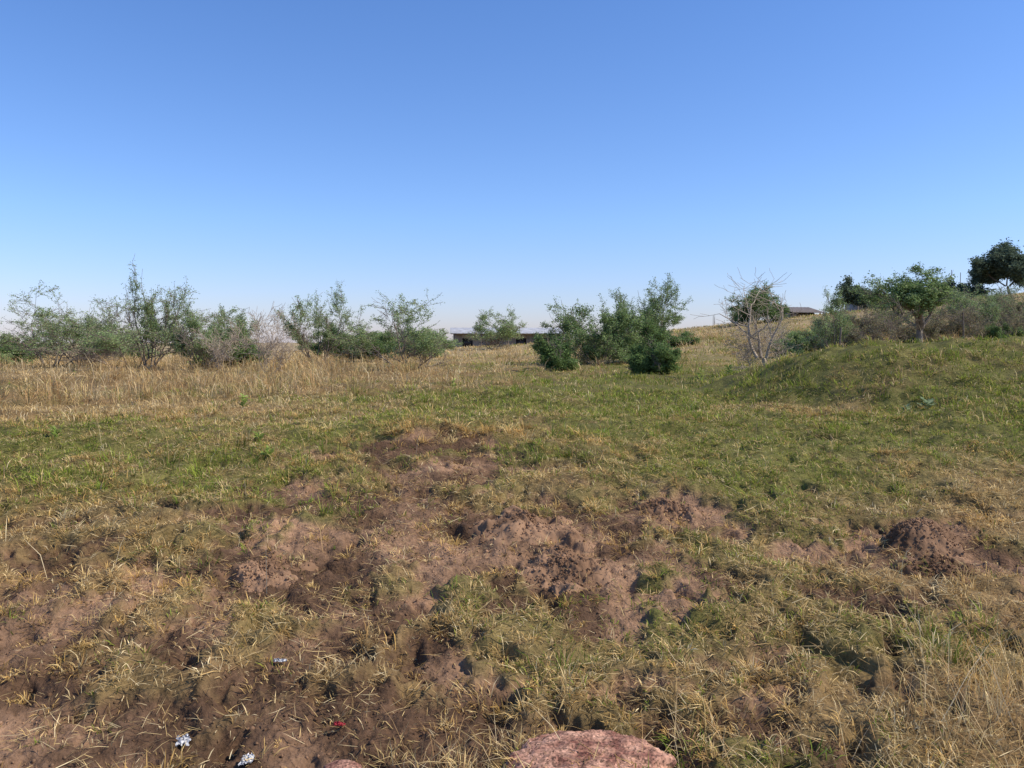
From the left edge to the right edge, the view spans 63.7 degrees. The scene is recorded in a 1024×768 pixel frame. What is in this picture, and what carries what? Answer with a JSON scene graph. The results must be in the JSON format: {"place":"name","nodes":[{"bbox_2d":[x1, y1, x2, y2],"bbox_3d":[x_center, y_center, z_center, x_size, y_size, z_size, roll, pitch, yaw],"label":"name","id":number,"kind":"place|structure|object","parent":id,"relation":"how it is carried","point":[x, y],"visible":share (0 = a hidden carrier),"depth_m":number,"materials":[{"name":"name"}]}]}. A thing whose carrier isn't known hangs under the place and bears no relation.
{"place":"outdoors","nodes":[
{"label":"outdoors","id":0,"kind":"place"},
{"bbox_2d":[0,332,1016,592],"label":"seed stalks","id":1,"kind":"object","parent":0,"point":[416,450],"visible":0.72,"depth_m":7.54,"materials":[{"name":"beige plant"}]},
{"bbox_2d":[0,294,1023,767],"bbox_3d":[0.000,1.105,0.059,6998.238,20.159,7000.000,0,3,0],"label":"ground","id":2,"kind":"structure","parent":0,"point":[280,538],"depth_m":4.66,"materials":[{"name":"green plant"}]},
{"bbox_2d":[0,347,18,364],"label":"green bush","id":3,"kind":"object","parent":2,"relation":"on","point":[10,356],"visible":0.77,"depth_m":25.70,"materials":[{"name":"green plant"}]},
{"bbox_2d":[0,339,35,364],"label":"green bush","id":4,"kind":"object","parent":2,"relation":"on","point":[17,356],"visible":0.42,"depth_m":28.12,"materials":[{"name":"green plant"}]},
{"bbox_2d":[2,330,60,360],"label":"green bush","id":5,"kind":"object","parent":2,"relation":"on","point":[27,344],"visible":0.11,"depth_m":33.67,"materials":[{"name":"green plant"}]},
{"bbox_2d":[47,426,62,438],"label":"weed","id":6,"kind":"object","parent":2,"relation":"on","point":[54,431],"visible":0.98,"depth_m":8.12,"materials":[{"name":"green plant"}]},
{"bbox_2d":[0,280,139,366],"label":"acacia shrub","id":7,"kind":"object","parent":2,"relation":"on","point":[7,336],"visible":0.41,"depth_m":23.97,"materials":[{"name":"green plant"}]},
{"bbox_2d":[23,287,139,367],"bbox_3d":[-12.109,-1.477,22.761,2.671,2.352,3.276,0,3,0],"label":"acacia shrub","id":8,"kind":"object","parent":2,"relation":"on","point":[57,329],"visible":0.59,"depth_m":22.33,"materials":[{"name":"green plant"}]},
{"bbox_2d":[73,333,169,359],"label":"green bush","id":9,"kind":"object","parent":2,"relation":"on","point":[131,353],"visible":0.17,"depth_m":31.35,"materials":[{"name":"green plant"}]},
{"bbox_2d":[25,283,246,369],"bbox_3d":[-10.417,-1.516,22.812,4.302,2.466,6.301,1,3,19],"label":"acacia shrub","id":10,"kind":"object","parent":2,"relation":"on","point":[90,347],"visible":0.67,"depth_m":21.47,"materials":[{"name":"green plant"}]},
{"bbox_2d":[109,255,193,367],"bbox_3d":[-9.903,-1.697,22.704,2.148,3.715,1.467,-2,3,-29],"label":"acacia shrub","id":11,"kind":"object","parent":2,"relation":"on","point":[149,313],"visible":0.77,"depth_m":22.51,"materials":[{"name":"green plant"}]},
{"bbox_2d":[175,734,190,746],"bbox_3d":[-1.298,1.405,3.259,0.058,0.016,0.109,-1,3,-19],"label":"foil wrapper","id":12,"kind":"object","parent":2,"relation":"on","point":[183,739],"visible":1,"depth_m":3.26,"materials":[{"name":"silver metal"}]},
{"bbox_2d":[161,299,238,369],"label":"acacia shrub","id":13,"kind":"object","parent":2,"relation":"on","point":[183,340],"visible":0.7,"depth_m":21.95,"materials":[{"name":"green plant"}]},
{"bbox_2d":[167,333,253,356],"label":"green bush","id":14,"kind":"object","parent":2,"relation":"on","point":[188,352],"visible":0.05,"depth_m":35.58,"materials":[{"name":"green plant"}]},
{"bbox_2d":[189,322,264,369],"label":"dry shrub","id":15,"kind":"object","parent":2,"relation":"on","point":[218,350],"visible":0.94,"depth_m":20.40,"materials":[{"name":"plant"}]},
{"bbox_2d":[200,303,259,348],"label":"green bush","id":16,"kind":"object","parent":2,"relation":"on","point":[246,332],"visible":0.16,"depth_m":27.60,"materials":[{"name":"green plant"}]},
{"bbox_2d":[187,331,273,366],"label":"green bush","id":17,"kind":"object","parent":2,"relation":"on","point":[240,355],"visible":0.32,"depth_m":23.42,"materials":[{"name":"green plant"}]},
{"bbox_2d":[238,393,248,406],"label":"weed","id":18,"kind":"object","parent":2,"relation":"on","point":[242,401],"visible":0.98,"depth_m":11.03,"materials":[{"name":"green plant"}]},
{"bbox_2d":[238,753,254,765],"bbox_3d":[-0.998,1.412,3.106,0.054,0.013,0.087,0,3,0],"label":"foil wrapper","id":19,"kind":"object","parent":2,"relation":"on","point":[244,758],"visible":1,"depth_m":3.10,"materials":[{"name":"silver metal"}]},
{"bbox_2d":[252,431,263,440],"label":"weed","id":20,"kind":"object","parent":2,"relation":"on","point":[261,435],"visible":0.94,"depth_m":8.12,"materials":[{"name":"green plant"}]},
{"bbox_2d":[205,549,318,596],"bbox_3d":[-1.477,1.136,4.841,0.875,0.248,0.730,0,3,0],"label":"soil heap","id":21,"kind":"object","parent":2,"relation":"on","point":[255,576],"visible":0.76,"depth_m":4.74,"materials":[{"name":"brown soil"}]},
{"bbox_2d":[224,301,301,372],"bbox_3d":[-6.315,-1.074,20.300,1.707,1.891,2.370,-2,4,-37],"label":"dry shrub","id":22,"kind":"object","parent":2,"relation":"on","point":[271,346],"visible":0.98,"depth_m":19.92,"materials":[{"name":"grey plant"}]},
{"bbox_2d":[260,445,274,456],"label":"weed","id":23,"kind":"object","parent":2,"relation":"on","point":[267,451],"visible":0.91,"depth_m":7.44,"materials":[{"name":"green plant"}]},
{"bbox_2d":[271,658,286,661],"bbox_3d":[-1.069,1.269,3.792,0.076,0.010,0.036,0,3,7],"label":"foil wrapper","id":24,"kind":"object","parent":2,"relation":"on","point":[278,660],"visible":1,"depth_m":3.79,"materials":[{"name":"silver metal"}]},
{"bbox_2d":[273,279,371,361],"bbox_3d":[-6.294,-1.895,26.024,2.814,2.894,2.966,3,4,42],"label":"acacia shrub","id":25,"kind":"object","parent":2,"relation":"on","point":[331,328],"visible":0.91,"depth_m":25.99,"materials":[{"name":"green plant"}]},
{"bbox_2d":[293,331,358,356],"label":"green bush","id":26,"kind":"object","parent":2,"relation":"on","point":[314,349],"visible":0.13,"depth_m":37.02,"materials":[{"name":"green plant"}]},
{"bbox_2d":[333,721,345,725],"bbox_3d":[-0.701,1.377,3.350,0.053,0.011,0.036,0,3,5],"label":"red scrap","id":27,"kind":"object","parent":2,"relation":"on","point":[336,723],"visible":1,"depth_m":3.35,"materials":[{"name":"plastic"}]},
{"bbox_2d":[323,760,361,767],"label":"stone","id":28,"kind":"object","parent":2,"relation":"on","point":[343,764],"visible":1,"depth_m":2.94,"materials":[{"name":"pink stone"}]},
{"bbox_2d":[326,323,402,361],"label":"green bush","id":29,"kind":"object","parent":2,"relation":"on","point":[381,343],"visible":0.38,"depth_m":26.92,"materials":[{"name":"green plant"}]},
{"bbox_2d":[360,327,403,354],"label":"green bush","id":30,"kind":"object","parent":2,"relation":"on","point":[381,334],"visible":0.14,"depth_m":39.06,"materials":[{"name":"green plant"}]},
{"bbox_2d":[321,287,458,368],"bbox_3d":[-3.041,-1.332,21.004,3.464,2.332,2.973,0,3,0],"label":"acacia shrub","id":31,"kind":"object","parent":2,"relation":"on","point":[430,343],"visible":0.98,"depth_m":20.62,"materials":[{"name":"green plant"}]},
{"bbox_2d":[393,329,462,356],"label":"green bush","id":32,"kind":"object","parent":2,"relation":"on","point":[452,346],"visible":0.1,"depth_m":33.08,"materials":[{"name":"green plant"}]},
{"bbox_2d":[365,706,546,767],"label":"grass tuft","id":33,"kind":"object","parent":2,"relation":"on","point":[468,765],"visible":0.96,"depth_m":3.05,"materials":[{"name":"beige plant"}]},
{"bbox_2d":[299,410,620,452],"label":"straw tufts","id":34,"kind":"object","parent":2,"relation":"on","point":[440,431],"visible":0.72,"depth_m":8.31,"materials":[{"name":"beige plant"}]},
{"bbox_2d":[462,304,528,348],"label":"acacia shrub","id":35,"kind":"object","parent":2,"relation":"on","point":[508,330],"visible":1,"depth_m":48.93,"materials":[{"name":"green plant"}]},
{"bbox_2d":[0,318,1001,408],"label":"tall dry grass","id":36,"kind":"structure","parent":2,"relation":"on","point":[290,381],"depth_m":16.01,"materials":[{"name":"beige plant"}]},
{"bbox_2d":[450,328,562,347],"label":"house","id":37,"kind":"structure","parent":2,"relation":"on","point":[460,333],"depth_m":80.92,"materials":[{"name":"paint"}]},
{"bbox_2d":[462,338,472,346],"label":"window","id":38,"kind":"structure","parent":37,"relation":"in","point":[469,343],"depth_m":80.75,"materials":[{"name":"black glass"}]},
{"bbox_2d":[516,338,525,344],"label":"window","id":39,"kind":"structure","parent":37,"relation":"in","point":[519,340],"depth_m":81.05,"materials":[{"name":"black glass"}]},
{"bbox_2d":[0,369,1023,767],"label":"straw tufts","id":40,"kind":"object","parent":2,"relation":"on","point":[324,539],"visible":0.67,"depth_m":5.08,"materials":[{"name":"beige plant"}]},
{"bbox_2d":[0,330,1023,432],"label":"meadow grass","id":41,"kind":"structure","parent":2,"relation":"on","point":[753,401],"depth_m":12.09,"materials":[{"name":"plant"}]},
{"bbox_2d":[0,337,1023,767],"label":"tufted grass","id":42,"kind":"structure","parent":2,"relation":"on","point":[570,431],"depth_m":6.95,"materials":[{"name":"green plant"}]},
{"bbox_2d":[0,427,1023,767],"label":"soil clods","id":43,"kind":"object","parent":2,"relation":"on","point":[388,631],"visible":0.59,"depth_m":4.02,"materials":[{"name":"brown soil"}]},
{"bbox_2d":[463,504,582,551],"bbox_3d":[0.071,0.995,5.582,1.171,0.300,1.176,0,3,0],"label":"soil heap","id":44,"kind":"object","parent":2,"relation":"on","point":[510,524],"visible":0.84,"depth_m":5.37,"materials":[{"name":"brown soil"}]},
{"bbox_2d":[529,331,580,370],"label":"green bush","id":45,"kind":"object","parent":2,"relation":"on","point":[557,354],"visible":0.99,"depth_m":20.87,"materials":[{"name":"green plant"}]},
{"bbox_2d":[517,530,611,597],"bbox_3d":[0.316,1.108,5.046,0.882,0.324,1.441,0,3,0],"label":"soil heap","id":46,"kind":"object","parent":2,"relation":"on","point":[571,552],"visible":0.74,"depth_m":4.80,"materials":[{"name":"brown soil"}]},
{"bbox_2d":[502,729,676,767],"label":"boulder","id":47,"kind":"object","parent":2,"relation":"on","point":[552,751],"visible":0.98,"depth_m":2.97,"materials":[{"name":"pink stone"}]},
{"bbox_2d":[535,293,644,364],"bbox_3d":[2.280,-1.304,24.234,2.892,2.711,3.608,-1,3,-16],"label":"green bush","id":48,"kind":"object","parent":2,"relation":"on","point":[616,340],"visible":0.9,"depth_m":23.58,"materials":[{"name":"green plant"}]},
{"bbox_2d":[603,316,675,361],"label":"green bush","id":49,"kind":"object","parent":2,"relation":"on","point":[648,328],"visible":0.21,"depth_m":24.42,"materials":[{"name":"green plant"}]},
{"bbox_2d":[609,273,693,339],"bbox_3d":[4.256,-1.982,26.121,2.794,2.956,2.895,0,3,0],"label":"acacia shrub","id":50,"kind":"object","parent":2,"relation":"on","point":[653,306],"visible":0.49,"depth_m":25.76,"materials":[{"name":"green plant"}]},
{"bbox_2d":[624,333,685,373],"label":"green bush","id":51,"kind":"object","parent":2,"relation":"on","point":[662,358],"visible":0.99,"depth_m":18.75,"materials":[{"name":"green plant"}]},
{"bbox_2d":[628,497,708,523],"bbox_3d":[1.147,0.952,5.916,0.924,0.267,0.839,0,3,0],"label":"soil heap","id":52,"kind":"object","parent":2,"relation":"on","point":[660,506],"visible":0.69,"depth_m":5.82,"materials":[{"name":"brown soil"}]},
{"bbox_2d":[662,330,701,346],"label":"green bush","id":53,"kind":"object","parent":2,"relation":"on","point":[686,336],"visible":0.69,"depth_m":37.23,"materials":[{"name":"green plant"}]},
{"bbox_2d":[696,367,704,382],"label":"weed","id":54,"kind":"object","parent":2,"relation":"on","point":[699,375],"visible":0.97,"depth_m":15.52,"materials":[{"name":"green plant"}]},
{"bbox_2d":[380,656,1021,767],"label":"long dry stalks","id":55,"kind":"object","parent":2,"relation":"on","point":[745,730],"visible":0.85,"depth_m":3.13,"materials":[{"name":"beige plant"}]},
{"bbox_2d":[725,365,732,372],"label":"weed","id":56,"kind":"object","parent":2,"relation":"on","point":[727,367],"visible":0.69,"depth_m":17.51,"materials":[{"name":"green plant"}]},
{"bbox_2d":[690,267,801,364],"bbox_3d":[4.964,-1.221,17.118,2.226,2.450,2.740,0,3,0],"label":"bare tree","id":57,"kind":"object","parent":2,"relation":"on","point":[756,356],"visible":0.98,"depth_m":17.02,"materials":[{"name":"grey plant"}]},
{"bbox_2d":[724,280,792,325],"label":"green bush","id":58,"kind":"object","parent":2,"relation":"on","point":[756,307],"visible":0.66,"depth_m":54.13,"materials":[{"name":"green plant"}]},
{"bbox_2d":[724,314,800,370],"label":"dry shrub","id":59,"kind":"object","parent":2,"relation":"on","point":[748,350],"visible":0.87,"depth_m":17.09,"materials":[{"name":"plant"}]},
{"bbox_2d":[771,338,804,356],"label":"green bush","id":60,"kind":"object","parent":2,"relation":"on","point":[797,349],"visible":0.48,"depth_m":26.76,"materials":[{"name":"green plant"}]},
{"bbox_2d":[772,327,833,351],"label":"green bush","id":61,"kind":"object","parent":2,"relation":"on","point":[798,338],"visible":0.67,"depth_m":29.75,"materials":[{"name":"green plant"}]},
{"bbox_2d":[786,307,821,317],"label":"house","id":62,"kind":"structure","parent":2,"relation":"on","point":[803,311],"depth_m":89.72,"materials":[{"name":"paint"}]},
{"bbox_2d":[796,310,860,345],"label":"green bush","id":63,"kind":"object","parent":2,"relation":"on","point":[818,318],"visible":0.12,"depth_m":32.80,"materials":[{"name":"green plant"}]},
{"bbox_2d":[805,285,857,349],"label":"acacia shrub","id":64,"kind":"object","parent":2,"relation":"on","point":[825,332],"visible":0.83,"depth_m":26.76,"materials":[{"name":"green plant"}]},
{"bbox_2d":[839,327,841,345],"bbox_3d":[9.920,-1.017,24.981,0.110,1.402,0.070,0,3,0],"label":"fence post","id":65,"kind":"object","parent":2,"relation":"on","point":[840,336],"visible":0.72,"depth_m":24.93,"materials":[{"name":"grey wood"}]},
{"bbox_2d":[830,275,884,308],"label":"eucalyptus tree","id":66,"kind":"object","parent":2,"relation":"on","point":[851,297],"visible":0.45,"depth_m":79.05,"materials":[{"name":"green plant"}]},
{"bbox_2d":[845,304,879,311],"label":"house","id":67,"kind":"structure","parent":2,"relation":"on","point":[854,308],"depth_m":89.20,"materials":[{"name":"paint"}]},
{"bbox_2d":[833,303,900,333],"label":"green bush","id":68,"kind":"object","parent":2,"relation":"on","point":[860,323],"visible":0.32,"depth_m":37.47,"materials":[{"name":"green plant"}]},
{"bbox_2d":[843,295,917,346],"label":"brown shrub","id":69,"kind":"object","parent":2,"relation":"on","point":[856,336],"visible":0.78,"depth_m":25.98,"materials":[{"name":"green plant"}]},
{"bbox_2d":[900,403,911,410],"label":"weed","id":70,"kind":"object","parent":2,"relation":"on","point":[907,406],"visible":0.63,"depth_m":9.62,"materials":[{"name":"green plant"}]},
{"bbox_2d":[848,261,965,342],"bbox_3d":[13.518,-2.510,28.680,3.028,3.350,4.287,-1,3,-12],"label":"leafy tree","id":71,"kind":"object","parent":2,"relation":"on","point":[916,296],"visible":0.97,"depth_m":27.73,"materials":[{"name":"green plant"}]},
{"bbox_2d":[887,316,949,343],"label":"green bush","id":72,"kind":"object","parent":2,"relation":"on","point":[928,329],"visible":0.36,"depth_m":30.48,"materials":[{"name":"green plant"}]},
{"bbox_2d":[877,517,967,556],"bbox_3d":[2.676,1.022,5.281,0.747,0.324,0.928,2,3,27],"label":"soil heap","id":73,"kind":"object","parent":2,"relation":"on","point":[922,534],"visible":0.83,"depth_m":5.18,"materials":[{"name":"brown soil"}]},
{"bbox_2d":[916,397,936,409],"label":"weed","id":74,"kind":"object","parent":2,"relation":"on","point":[929,404],"visible":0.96,"depth_m":9.41,"materials":[{"name":"green plant"}]},
{"bbox_2d":[832,569,1023,767],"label":"long dry stalks","id":75,"kind":"object","parent":2,"relation":"on","point":[982,679],"visible":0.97,"depth_m":3.24,"materials":[{"name":"beige plant"}]},
{"bbox_2d":[895,550,990,587],"bbox_3d":[2.556,1.121,4.836,0.770,0.237,0.710,2,4,37],"label":"soil heap","id":76,"kind":"object","parent":2,"relation":"on","point":[937,567],"visible":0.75,"depth_m":4.79,"materials":[{"name":"brown soil"}]},
{"bbox_2d":[902,302,989,339],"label":"green bush","id":77,"kind":"object","parent":2,"relation":"on","point":[947,330],"visible":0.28,"depth_m":33.07,"materials":[{"name":"green plant"}]},
{"bbox_2d":[962,312,963,337],"bbox_3d":[15.571,-1.595,28.455,0.128,1.752,0.070,0,3,0],"label":"fence post","id":78,"kind":"object","parent":2,"relation":"on","point":[962,324],"visible":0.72,"depth_m":28.42,"materials":[{"name":"grey wood"}]},
{"bbox_2d":[942,279,991,299],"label":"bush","id":79,"kind":"object","parent":2,"relation":"on","point":[971,289],"visible":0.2,"depth_m":80.25,"materials":[{"name":"green plant"}]},
{"bbox_2d":[925,282,1022,333],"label":"green bush","id":80,"kind":"object","parent":2,"relation":"on","point":[994,311],"visible":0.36,"depth_m":35.81,"materials":[{"name":"green plant"}]},
{"bbox_2d":[938,307,1023,339],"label":"green bush","id":81,"kind":"object","parent":2,"relation":"on","point":[1013,324],"visible":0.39,"depth_m":30.68,"materials":[{"name":"green plant"}]},
{"bbox_2d":[942,284,1023,319],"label":"green bush","id":82,"kind":"object","parent":2,"relation":"on","point":[978,298],"visible":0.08,"depth_m":38.51,"materials":[{"name":"green plant"}]},
{"bbox_2d":[966,237,1023,292],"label":"eucalyptus tree","id":83,"kind":"object","parent":2,"relation":"on","point":[1004,261],"visible":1,"depth_m":79.45,"materials":[{"name":"green plant"}]},
{"bbox_2d":[979,280,1023,318],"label":"green bush","id":84,"kind":"object","parent":2,"relation":"on","point":[1000,289],"visible":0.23,"depth_m":39.64,"materials":[{"name":"green plant"}]},
{"bbox_2d":[984,321,1023,339],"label":"green bush","id":85,"kind":"object","parent":2,"relation":"on","point":[995,332],"visible":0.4,"depth_m":29.27,"materials":[{"name":"green plant"}]},
{"bbox_2d":[995,295,1023,327],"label":"green bush","id":86,"kind":"object","parent":2,"relation":"on","point":[1018,307],"visible":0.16,"depth_m":32.59,"materials":[{"name":"green plant"}]},
{"bbox_2d":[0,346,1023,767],"bbox_3d":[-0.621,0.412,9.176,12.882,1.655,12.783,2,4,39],"label":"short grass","id":87,"kind":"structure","parent":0,"point":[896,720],"depth_m":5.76,"materials":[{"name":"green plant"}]},
{"bbox_2d":[0,0,1023,342],"label":"sky","id":88,"kind":"structure","parent":0,"point":[482,155],"materials":[{"name":"blue"}]},
{"bbox_2d":[20,292,1023,365],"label":"field grass","id":89,"kind":"structure","parent":0,"point":[528,350],"depth_m":45.18,"materials":[{"name":"beige plant"}]}
]}

